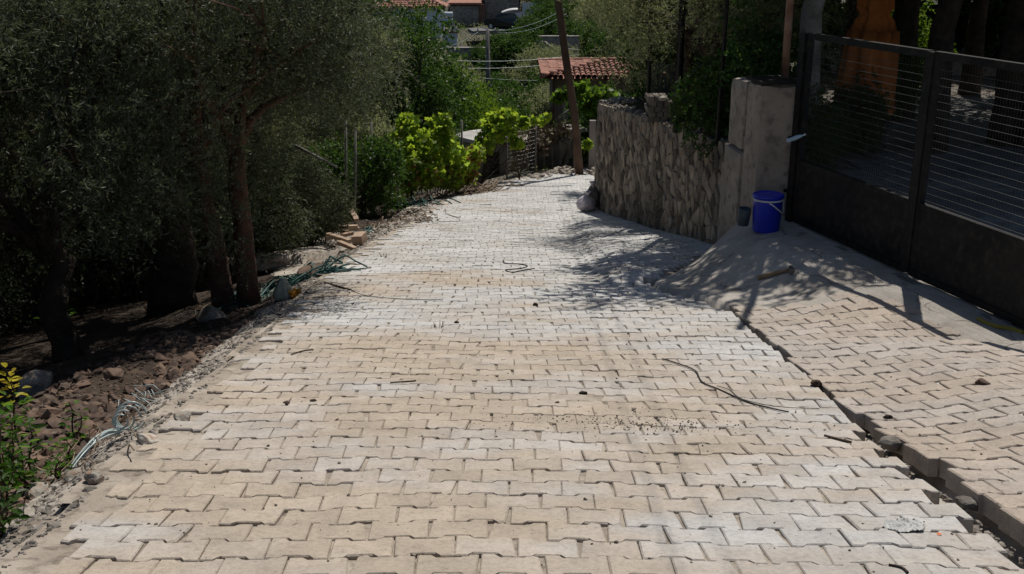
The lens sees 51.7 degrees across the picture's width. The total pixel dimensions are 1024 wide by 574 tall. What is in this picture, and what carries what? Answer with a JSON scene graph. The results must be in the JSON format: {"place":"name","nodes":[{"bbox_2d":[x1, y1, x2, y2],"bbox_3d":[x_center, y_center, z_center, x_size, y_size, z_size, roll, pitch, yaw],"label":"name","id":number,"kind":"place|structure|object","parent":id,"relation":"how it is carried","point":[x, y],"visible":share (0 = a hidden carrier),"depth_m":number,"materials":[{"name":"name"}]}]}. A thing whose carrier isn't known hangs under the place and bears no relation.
{"place":"outdoors","nodes":[
{"label":"outdoors","id":0,"kind":"place"},
{"bbox_2d":[0,189,441,485],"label":"grove soil","id":1,"kind":"structure","parent":0,"point":[20,347],"depth_m":9.85,"materials":[{"name":"soil"}]},
{"bbox_2d":[0,262,31,338],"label":"bush","id":2,"kind":"object","parent":1,"relation":"on","point":[3,289],"visible":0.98,"depth_m":10.51,"materials":[{"name":"green plant"}]},
{"bbox_2d":[0,399,39,499],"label":"sapling","id":3,"kind":"object","parent":1,"relation":"on","point":[9,405],"visible":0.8,"depth_m":4.29,"materials":[{"name":"green plant"}]},
{"bbox_2d":[0,362,40,467],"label":"sapling","id":4,"kind":"object","parent":1,"relation":"on","point":[5,364],"visible":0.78,"depth_m":4.99,"materials":[{"name":"green plant"}]},
{"bbox_2d":[18,370,52,399],"bbox_3d":[-3.438,0.738,7.627,0.237,0.292,0.245,-7,19,-20],"label":"rock","id":5,"kind":"object","parent":1,"relation":"on","point":[37,381],"visible":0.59,"depth_m":7.54,"materials":[{"name":"stone"}]},
{"bbox_2d":[0,2,84,158],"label":"olive tree","id":6,"kind":"object","parent":1,"relation":"on","point":[2,111],"visible":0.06,"depth_m":9.62,"materials":[{"name":"green plant"}]},
{"bbox_2d":[0,149,108,329],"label":"bush","id":7,"kind":"object","parent":1,"relation":"on","point":[28,265],"visible":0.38,"depth_m":11.43,"materials":[{"name":"green plant"}]},
{"bbox_2d":[41,400,89,450],"bbox_3d":[-2.240,0.730,5.327,0.163,0.296,0.383,0,18,0],"label":"sapling","id":8,"kind":"object","parent":1,"relation":"on","point":[76,436],"visible":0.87,"depth_m":5.39,"materials":[{"name":"green plant"}]},
{"bbox_2d":[0,3,234,301],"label":"olive tree","id":9,"kind":"object","parent":1,"relation":"on","point":[19,173],"visible":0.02,"depth_m":11.51,"materials":[{"name":"green plant"}]},
{"bbox_2d":[16,119,253,305],"bbox_3d":[-4.570,-0.875,12.714,2.761,2.512,2.616,0,18,0],"label":"bush","id":10,"kind":"object","parent":1,"relation":"on","point":[138,285],"visible":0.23,"depth_m":12.43,"materials":[{"name":"green plant"}]},
{"bbox_2d":[0,285,294,527],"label":"red rubble","id":11,"kind":"object","parent":1,"relation":"on","point":[174,362],"visible":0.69,"depth_m":6.68,"materials":[{"name":"stone"}]},
{"bbox_2d":[0,0,295,363],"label":"olive tree","id":12,"kind":"object","parent":1,"relation":"on","point":[58,213],"visible":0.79,"depth_m":8.43,"materials":[{"name":"green plant"}]},
{"bbox_2d":[0,0,389,318],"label":"olive tree","id":13,"kind":"object","parent":1,"relation":"on","point":[172,283],"visible":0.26,"depth_m":10.09,"materials":[{"name":"green plant"}]},
{"bbox_2d":[196,305,226,322],"bbox_3d":[-2.727,0.257,9.489,0.234,0.170,0.328,-15,23,-38],"label":"rock","id":14,"kind":"object","parent":1,"relation":"on","point":[207,313],"visible":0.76,"depth_m":9.42,"materials":[{"name":"stone"}]},
{"bbox_2d":[0,0,424,307],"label":"olive tree","id":15,"kind":"object","parent":1,"relation":"on","point":[218,275],"visible":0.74,"depth_m":8.79,"materials":[{"name":"green plant"}]},
{"bbox_2d":[91,1,415,250],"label":"olive tree","id":16,"kind":"object","parent":1,"relation":"on","point":[256,141],"visible":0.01,"depth_m":14.98,"materials":[{"name":"green plant"}]},
{"bbox_2d":[186,144,322,267],"bbox_3d":[-3.406,-1.016,13.729,1.840,1.675,1.744,17,25,42],"label":"bush","id":17,"kind":"object","parent":1,"relation":"on","point":[284,217],"visible":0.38,"depth_m":13.57,"materials":[{"name":"green plant"}]},
{"bbox_2d":[211,38,317,225],"bbox_3d":[-4.921,-2.433,18.321,3.778,3.979,3.869,11,21,31],"label":"olive tree","id":18,"kind":"object","parent":1,"relation":"on","point":[282,130],"visible":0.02,"depth_m":18.09,"materials":[{"name":"green plant"}]},
{"bbox_2d":[256,250,289,271],"bbox_3d":[-3.088,-0.329,13.573,0.528,0.250,0.502,-8,20,-24],"label":"rock","id":19,"kind":"object","parent":1,"relation":"on","point":[283,257],"visible":0.67,"depth_m":13.38,"materials":[{"name":"stone"}]},
{"bbox_2d":[211,255,370,309],"bbox_3d":[-2.384,-0.040,10.412,1.837,0.487,0.981,-16,24,-40],"label":"green net","id":20,"kind":"object","parent":1,"relation":"on","point":[293,280],"visible":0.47,"depth_m":10.46,"materials":[{"name":"plastic"}]},
{"bbox_2d":[253,134,356,245],"bbox_3d":[-3.636,-1.592,17.385,2.147,1.954,2.034,-9,20,-26],"label":"bush","id":21,"kind":"object","parent":1,"relation":"on","point":[295,157],"visible":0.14,"depth_m":17.15,"materials":[{"name":"green plant"}]},
{"bbox_2d":[264,157,360,247],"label":"bush","id":22,"kind":"object","parent":1,"relation":"on","point":[319,221],"visible":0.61,"depth_m":14.98,"materials":[{"name":"green plant"}]},
{"bbox_2d":[261,37,397,184],"bbox_3d":[-4.721,-3.088,21.530,4.843,4.257,4.553,-1,18,-3],"label":"olive tree","id":23,"kind":"object","parent":1,"relation":"on","point":[316,129],"visible":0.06,"depth_m":20.49,"materials":[{"name":"green plant"}]},
{"bbox_2d":[286,96,403,205],"bbox_3d":[-3.454,-2.659,22.038,2.848,2.647,3.189,2,18,7],"label":"shrub","id":24,"kind":"object","parent":1,"relation":"on","point":[374,130],"visible":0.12,"depth_m":21.54,"materials":[{"name":"green plant"}]},
{"bbox_2d":[288,131,411,218],"bbox_3d":[-2.944,-1.931,19.306,2.286,1.796,2.033,0,18,0],"label":"shrub","id":25,"kind":"object","parent":1,"relation":"on","point":[375,168],"visible":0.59,"depth_m":19.10,"materials":[{"name":"green plant"}]},
{"bbox_2d":[360,209,460,228],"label":"dry twigs","id":26,"kind":"object","parent":1,"relation":"on","point":[399,217],"visible":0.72,"depth_m":17.86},
{"bbox_2d":[0,176,526,573],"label":"verge","id":27,"kind":"structure","parent":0,"point":[298,258],"depth_m":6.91,"materials":[{"name":"gravel"}]},
{"bbox_2d":[0,485,30,536],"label":"sapling","id":28,"kind":"object","parent":27,"relation":"on","point":[16,514],"visible":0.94,"depth_m":3.69,"materials":[{"name":"green plant"}]},
{"bbox_2d":[0,417,52,488],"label":"sapling","id":29,"kind":"object","parent":27,"relation":"on","point":[19,467],"visible":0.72,"depth_m":4.40,"materials":[{"name":"green plant"}]},
{"bbox_2d":[24,482,48,499],"bbox_3d":[-1.969,0.860,4.383,0.100,0.088,0.139,-9,20,-26],"label":"rock","id":30,"kind":"object","parent":27,"relation":"on","point":[36,489],"visible":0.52,"depth_m":4.35,"materials":[{"name":"stone"}]},
{"bbox_2d":[42,454,73,478],"bbox_3d":[-1.928,0.773,4.465,0.138,0.128,0.150,0,18,0],"label":"sapling","id":31,"kind":"object","parent":27,"relation":"on","point":[58,473],"visible":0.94,"depth_m":4.47,"materials":[{"name":"green plant"}]},
{"bbox_2d":[0,400,166,510],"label":"straw","id":32,"kind":"object","parent":27,"relation":"on","point":[95,447],"visible":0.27,"depth_m":4.78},
{"bbox_2d":[69,401,146,467],"bbox_3d":[-1.876,0.685,4.728,0.209,0.202,0.518,6,19,16],"label":"strap coil","id":33,"kind":"object","parent":27,"relation":"on","point":[117,425],"visible":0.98,"depth_m":4.83,"materials":[{"name":"plastic"}]},
{"bbox_2d":[273,278,292,300],"bbox_3d":[-1.995,0.012,9.227,0.204,0.180,0.187,0,18,0],"label":"rock","id":34,"kind":"object","parent":27,"relation":"on","point":[283,287],"visible":0.95,"depth_m":9.17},
{"bbox_2d":[423,175,524,201],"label":"dry twigs","id":35,"kind":"object","parent":27,"relation":"on","point":[474,189],"visible":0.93,"depth_m":21.89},
{"bbox_2d":[468,105,551,183],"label":"grapevine","id":36,"kind":"object","parent":27,"relation":"on","point":[497,127],"visible":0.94,"depth_m":24.25,"materials":[{"name":"green plant"}]},
{"bbox_2d":[468,26,513,34],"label":"village road","id":37,"kind":"structure","parent":0,"point":[474,30],"depth_m":87.83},
{"bbox_2d":[484,12,525,28],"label":"parked car","id":38,"kind":"object","parent":37,"relation":"on","point":[507,19],"visible":0.48,"depth_m":87.79,"materials":[{"name":"paint"}]},
{"bbox_2d":[16,0,971,292],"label":"ground","id":39,"kind":"structure","parent":0,"point":[474,42],"depth_m":87.29,"materials":[{"name":"soil"}]},
{"bbox_2d":[310,0,409,145],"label":"tree","id":40,"kind":"object","parent":39,"relation":"on","point":[380,9],"visible":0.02,"depth_m":31.89,"materials":[{"name":"green plant"}]},
{"bbox_2d":[376,0,448,38],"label":"village house","id":41,"kind":"structure","parent":39,"relation":"on","point":[429,14],"depth_m":89.31,"materials":[{"name":"white paint"}]},
{"bbox_2d":[361,22,464,194],"bbox_3d":[-2.428,-4.031,24.899,2.770,4.272,2.675,-10,21,-29],"label":"shrub","id":42,"kind":"object","parent":39,"relation":"on","point":[427,94],"visible":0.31,"depth_m":24.54,"materials":[{"name":"green plant"}]},
{"bbox_2d":[315,178,510,250],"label":"rubble heaps","id":43,"kind":"object","parent":39,"relation":"on","point":[330,244],"visible":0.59,"depth_m":17.23,"materials":[{"name":"stone"}]},
{"bbox_2d":[368,0,486,132],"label":"tree","id":44,"kind":"object","parent":39,"relation":"on","point":[460,85],"visible":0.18,"depth_m":35.29,"materials":[{"name":"green plant"}]},
{"bbox_2d":[344,116,536,224],"bbox_3d":[-2.367,-2.505,22.748,2.977,3.731,10.287,6,19,17],"label":"wire fence","id":45,"kind":"object","parent":39,"relation":"on","point":[355,152],"visible":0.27,"depth_m":18.87,"materials":[{"name":"metal"}]},
{"bbox_2d":[367,111,483,200],"bbox_3d":[-1.703,-2.653,21.181,2.912,1.771,1.047,-11,21,-30],"label":"grapevine","id":46,"kind":"object","parent":45,"relation":"attached to","point":[419,144],"visible":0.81,"depth_m":21.12,"materials":[{"name":"green plant"}]},
{"bbox_2d":[447,0,482,24],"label":"stone house","id":47,"kind":"structure","parent":39,"relation":"on","point":[463,10],"depth_m":96.09,"materials":[{"name":"stone"}]},
{"bbox_2d":[441,62,492,131],"bbox_3d":[-2.369,-5.926,40.259,3.618,5.130,3.594,-4,19,-12],"label":"tree","id":48,"kind":"object","parent":39,"relation":"on","point":[477,114],"visible":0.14,"depth_m":39.80,"materials":[{"name":"green plant"}]},
{"bbox_2d":[456,129,509,178],"bbox_3d":[-0.784,-3.494,28.210,1.320,1.369,1.320,-14,23,-36],"label":"concrete hut","id":49,"kind":"object","parent":39,"relation":"on","point":[468,138],"visible":0.16,"depth_m":27.84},
{"bbox_2d":[476,28,496,96],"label":"utility pole","id":50,"kind":"object","parent":39,"relation":"on","point":[487,31],"visible":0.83,"depth_m":48.95,"materials":[{"name":"grey metal"}]},
{"bbox_2d":[485,0,519,18],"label":"stone house","id":51,"kind":"structure","parent":39,"relation":"on","point":[494,8],"depth_m":97.80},
{"bbox_2d":[468,95,536,132],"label":"hillside bush","id":52,"kind":"object","parent":39,"relation":"on","point":[506,104],"visible":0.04,"depth_m":43.57,"materials":[{"name":"green plant"}]},
{"bbox_2d":[480,78,537,115],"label":"hillside bush","id":53,"kind":"object","parent":39,"relation":"on","point":[511,91],"visible":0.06,"depth_m":50.20,"materials":[{"name":"green plant"}]},
{"bbox_2d":[474,26,548,85],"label":"tree","id":54,"kind":"object","parent":39,"relation":"on","point":[508,46],"visible":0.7,"depth_m":67.19,"materials":[{"name":"green plant"}]},
{"bbox_2d":[265,0,792,184],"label":"hillside scrub","id":55,"kind":"object","parent":39,"relation":"on","point":[526,170],"visible":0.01,"depth_m":87.52,"materials":[{"name":"green plant"}]},
{"bbox_2d":[523,81,549,132],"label":"hillside bush","id":56,"kind":"object","parent":39,"relation":"on","point":[544,99],"visible":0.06,"depth_m":49.87,"materials":[{"name":"green plant"}]},
{"bbox_2d":[499,42,574,94],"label":"hillside bush","id":57,"kind":"object","parent":39,"relation":"on","point":[539,55],"visible":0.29,"depth_m":62.58,"materials":[{"name":"green plant"}]},
{"bbox_2d":[504,119,571,158],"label":"dry creeper","id":58,"kind":"object","parent":39,"relation":"on","point":[554,135],"visible":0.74,"depth_m":27.78,"materials":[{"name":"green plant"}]},
{"bbox_2d":[507,11,568,44],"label":"hillside bush","id":59,"kind":"object","parent":39,"relation":"on","point":[549,27],"visible":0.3,"depth_m":80.59,"materials":[{"name":"green plant"}]},
{"bbox_2d":[522,0,573,34],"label":"hillside bush","id":60,"kind":"object","parent":39,"relation":"on","point":[544,9],"visible":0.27,"depth_m":85.92,"materials":[{"name":"green plant"}]},
{"bbox_2d":[509,135,587,171],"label":"fence","id":61,"kind":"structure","parent":39,"relation":"on","point":[562,148],"depth_m":29.19,"materials":[{"name":"wood"}]},
{"bbox_2d":[550,78,618,156],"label":"grapevine","id":62,"kind":"object","parent":61,"relation":"on","point":[588,96],"visible":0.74,"depth_m":28.50,"materials":[{"name":"green plant"}]},
{"bbox_2d":[537,35,579,54],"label":"terrace wall","id":63,"kind":"structure","parent":39,"relation":"on","point":[572,40],"depth_m":75.98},
{"bbox_2d":[551,18,608,57],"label":"hillside bush","id":64,"kind":"object","parent":39,"relation":"on","point":[570,28],"visible":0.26,"depth_m":77.32,"materials":[{"name":"green plant"}]},
{"bbox_2d":[536,57,664,125],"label":"tiled house","id":65,"kind":"structure","parent":39,"relation":"on","point":[552,69],"depth_m":42.35,"materials":[{"name":"tile"}]},
{"bbox_2d":[547,81,657,167],"bbox_3d":[3.092,-4.056,30.132,4.572,3.593,4.066,0,18,0],"label":"shrub","id":66,"kind":"object","parent":39,"relation":"on","point":[583,121],"visible":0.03,"depth_m":29.23,"materials":[{"name":"green plant"}]},
{"bbox_2d":[581,30,655,57],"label":"hillside bush","id":67,"kind":"object","parent":39,"relation":"on","point":[592,42],"visible":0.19,"depth_m":67.90,"materials":[{"name":"green plant"}]},
{"bbox_2d":[0,168,1023,573],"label":"road","id":68,"kind":"structure","parent":0,"point":[476,496],"depth_m":4.61,"materials":[{"name":"concrete"}]},
{"bbox_2d":[84,470,104,484],"bbox_3d":[-1.609,0.737,4.053,0.071,0.058,0.067,2,18,7],"label":"rock","id":69,"kind":"object","parent":68,"relation":"on","point":[91,477],"visible":0.98,"depth_m":4.03,"materials":[{"name":"stone"}]},
{"bbox_2d":[80,217,1008,572],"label":"grit","id":70,"kind":"object","parent":68,"relation":"on","point":[590,421],"visible":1,"depth_m":4.99,"materials":[{"name":"gravel"}]},
{"bbox_2d":[521,165,594,179],"bbox_3d":[0.897,-2.789,26.252,2.780,0.406,2.019,-16,24,-40],"label":"stone heap","id":71,"kind":"object","parent":68,"relation":"on","point":[565,169],"visible":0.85,"depth_m":26.28,"materials":[{"name":"stone"}]},
{"bbox_2d":[555,0,583,174],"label":"utility pole","id":72,"kind":"object","parent":68,"relation":"on","point":[577,148],"visible":0.82,"depth_m":25.61,"materials":[{"name":"brown wood"}]},
{"bbox_2d":[576,191,595,211],"bbox_3d":[1.306,-1.502,18.577,0.374,0.360,0.348,-17,25,-41],"label":"rubbish sack","id":73,"kind":"object","parent":68,"relation":"on","point":[586,203],"visible":1,"depth_m":18.50,"materials":[{"name":"plastic"}]},
{"bbox_2d":[588,120,595,169],"bbox_3d":[2.089,-3.598,27.545,0.160,1.500,0.160,0,18,0],"label":"concrete post","id":74,"kind":"object","parent":68,"relation":"on","point":[592,134],"visible":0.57,"depth_m":27.39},
{"bbox_2d":[594,96,731,244],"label":"stone wall","id":75,"kind":"structure","parent":68,"relation":"on","point":[645,175],"depth_m":14.74,"materials":[{"name":"stone"}]},
{"bbox_2d":[646,0,653,102],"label":"tall post","id":76,"kind":"object","parent":75,"relation":"on","point":[648,85],"depth_m":15.34,"materials":[{"name":"black metal"}]},
{"bbox_2d":[651,61,700,97],"bbox_3d":[2.700,-3.292,17.441,0.786,0.860,0.034,0,18,0],"label":"plank screen","id":77,"kind":"object","parent":75,"relation":"attached to","point":[666,87],"visible":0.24,"depth_m":17.37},
{"bbox_2d":[672,0,686,132],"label":"tall post","id":78,"kind":"object","parent":75,"relation":"on","point":[680,55],"visible":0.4,"depth_m":13.04,"materials":[{"name":"black metal"}]},
{"bbox_2d":[668,87,707,132],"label":"plant","id":79,"kind":"object","parent":75,"relation":"on","point":[677,121],"visible":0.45,"depth_m":12.95,"materials":[{"name":"green plant"}]},
{"bbox_2d":[715,0,728,145],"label":"tall post","id":80,"kind":"object","parent":75,"relation":"on","point":[722,65],"visible":0.89,"depth_m":11.56,"materials":[{"name":"black metal"}]},
{"bbox_2d":[882,517,924,531],"bbox_3d":[1.356,0.820,3.655,0.154,0.016,0.110,-4,10,-11],"label":"crumpled wrap","id":81,"kind":"object","parent":68,"relation":"on","point":[903,524],"visible":1,"depth_m":3.65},
{"bbox_2d":[849,419,1023,564],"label":"gap rubble","id":82,"kind":"object","parent":68,"relation":"on","point":[945,498],"visible":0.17,"depth_m":3.84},
{"bbox_2d":[652,217,1023,567],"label":"driveway","id":83,"kind":"structure","parent":0,"point":[870,304],"depth_m":6.59,"materials":[{"name":"concrete"}]},
{"bbox_2d":[737,206,750,225],"bbox_3d":[2.129,-0.648,9.690,0.112,0.160,0.112,3,24,-1],"label":"plastic pot","id":84,"kind":"object","parent":83,"relation":"on","point":[744,212],"visible":1,"depth_m":9.66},
{"bbox_2d":[719,75,795,238],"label":"gate pillar","id":85,"kind":"structure","parent":83,"relation":"on","point":[757,154],"depth_m":9.93,"materials":[{"name":"grey concrete"}]},
{"bbox_2d":[781,0,793,77],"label":"rusty pipe","id":86,"kind":"object","parent":85,"relation":"on","point":[787,38],"depth_m":9.73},
{"bbox_2d":[752,190,784,233],"bbox_3d":[2.323,-0.680,9.599,0.290,0.345,0.294,0,18,0],"label":"bucket","id":87,"kind":"object","parent":83,"relation":"on","point":[767,211],"visible":1,"depth_m":9.51,"materials":[{"name":"blue plastic"}]},
{"bbox_2d":[878,435,901,451],"bbox_3d":[1.726,0.711,4.795,0.118,0.058,0.073,5,24,-2],"label":"paver fragment","id":88,"kind":"object","parent":83,"relation":"on","point":[893,443],"visible":0.98,"depth_m":4.78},
{"bbox_2d":[785,33,1023,327],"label":"yard gate","id":89,"kind":"structure","parent":83,"relation":"on","point":[966,259],"depth_m":8.11,"materials":[{"name":"black metal"}]},
{"bbox_2d":[954,496,977,511],"bbox_3d":[1.710,0.814,3.955,0.072,0.054,0.094,-1,18,-5],"label":"paver fragment","id":90,"kind":"object","parent":83,"relation":"on","point":[968,503],"visible":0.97,"depth_m":3.93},
{"bbox_2d":[815,71,1023,330],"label":"garden ground","id":91,"kind":"structure","parent":0,"point":[985,91],"depth_m":18.17,"materials":[{"name":"soil"}]},
{"bbox_2d":[606,0,731,110],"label":"bush","id":92,"kind":"object","parent":91,"relation":"on","point":[658,59],"visible":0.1,"depth_m":20.02,"materials":[{"name":"green plant"}]},
{"bbox_2d":[595,0,827,119],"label":"olive tree","id":93,"kind":"object","parent":91,"relation":"on","point":[688,59],"visible":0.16,"depth_m":16.64,"materials":[{"name":"green plant"}]},
{"bbox_2d":[557,0,873,124],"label":"olive tree","id":94,"kind":"object","parent":91,"relation":"on","point":[704,39],"visible":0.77,"depth_m":14.27,"materials":[{"name":"green plant"}]},
{"bbox_2d":[666,0,825,161],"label":"bush","id":95,"kind":"object","parent":91,"relation":"on","point":[764,52],"visible":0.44,"depth_m":11.84,"materials":[{"name":"green plant"}]},
{"bbox_2d":[692,0,844,66],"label":"bush","id":96,"kind":"object","parent":91,"relation":"on","point":[831,27],"visible":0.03,"depth_m":19.33,"materials":[{"name":"green plant"}]},
{"bbox_2d":[795,0,825,160],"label":"garden tree","id":97,"kind":"object","parent":91,"relation":"on","point":[811,16],"visible":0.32,"depth_m":11.58,"materials":[{"name":"grey plant"}]},
{"bbox_2d":[804,83,857,170],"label":"bush","id":98,"kind":"object","parent":91,"relation":"on","point":[819,139],"visible":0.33,"depth_m":11.29,"materials":[{"name":"green plant"}]},
{"bbox_2d":[819,93,854,158],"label":"bush","id":99,"kind":"object","parent":91,"relation":"on","point":[841,147],"visible":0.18,"depth_m":12.53,"materials":[{"name":"green plant"}]},
{"bbox_2d":[833,0,859,98],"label":"garden tree","id":100,"kind":"object","parent":91,"relation":"on","point":[851,20],"visible":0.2,"depth_m":17.18,"materials":[{"name":"brown plant"}]},
{"bbox_2d":[827,67,895,153],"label":"bush","id":101,"kind":"object","parent":91,"relation":"on","point":[863,118],"visible":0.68,"depth_m":12.79,"materials":[{"name":"green plant"}]},
{"bbox_2d":[869,27,924,118],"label":"bush","id":102,"kind":"object","parent":91,"relation":"on","point":[917,70],"visible":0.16,"depth_m":15.07,"materials":[{"name":"green plant"}]},
{"bbox_2d":[882,0,919,121],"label":"garden tree","id":103,"kind":"object","parent":91,"relation":"on","point":[906,15],"visible":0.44,"depth_m":15.05,"materials":[{"name":"brown plant"}]},
{"bbox_2d":[890,0,957,89],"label":"bush","id":104,"kind":"object","parent":91,"relation":"on","point":[923,43],"visible":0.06,"depth_m":18.29,"materials":[{"name":"green plant"}]},
{"bbox_2d":[927,0,962,153],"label":"garden tree","id":105,"kind":"object","parent":91,"relation":"on","point":[943,28],"visible":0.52,"depth_m":12.70,"materials":[{"name":"brown plant"}]},
{"bbox_2d":[918,0,1008,57],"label":"bush","id":106,"kind":"object","parent":91,"relation":"on","point":[990,12],"visible":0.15,"depth_m":20.55,"materials":[{"name":"green plant"}]},
{"bbox_2d":[957,0,989,94],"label":"garden tree","id":107,"kind":"object","parent":91,"relation":"on","point":[975,38],"visible":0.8,"depth_m":17.93,"materials":[{"name":"brown plant"}]},
{"bbox_2d":[985,0,1023,146],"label":"garden tree","id":108,"kind":"object","parent":91,"relation":"on","point":[1011,47],"visible":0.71,"depth_m":13.33,"materials":[{"name":"brown plant"}]},
{"bbox_2d":[836,96,1023,323],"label":"yard path","id":109,"kind":"structure","parent":0,"point":[1006,198],"depth_m":12.11,"materials":[{"name":"concrete"}]},
{"bbox_2d":[835,0,899,147],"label":"closed parasol","id":110,"kind":"object","parent":109,"relation":"on","point":[878,24],"visible":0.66,"depth_m":12.94,"materials":[{"name":"orange fabric"}]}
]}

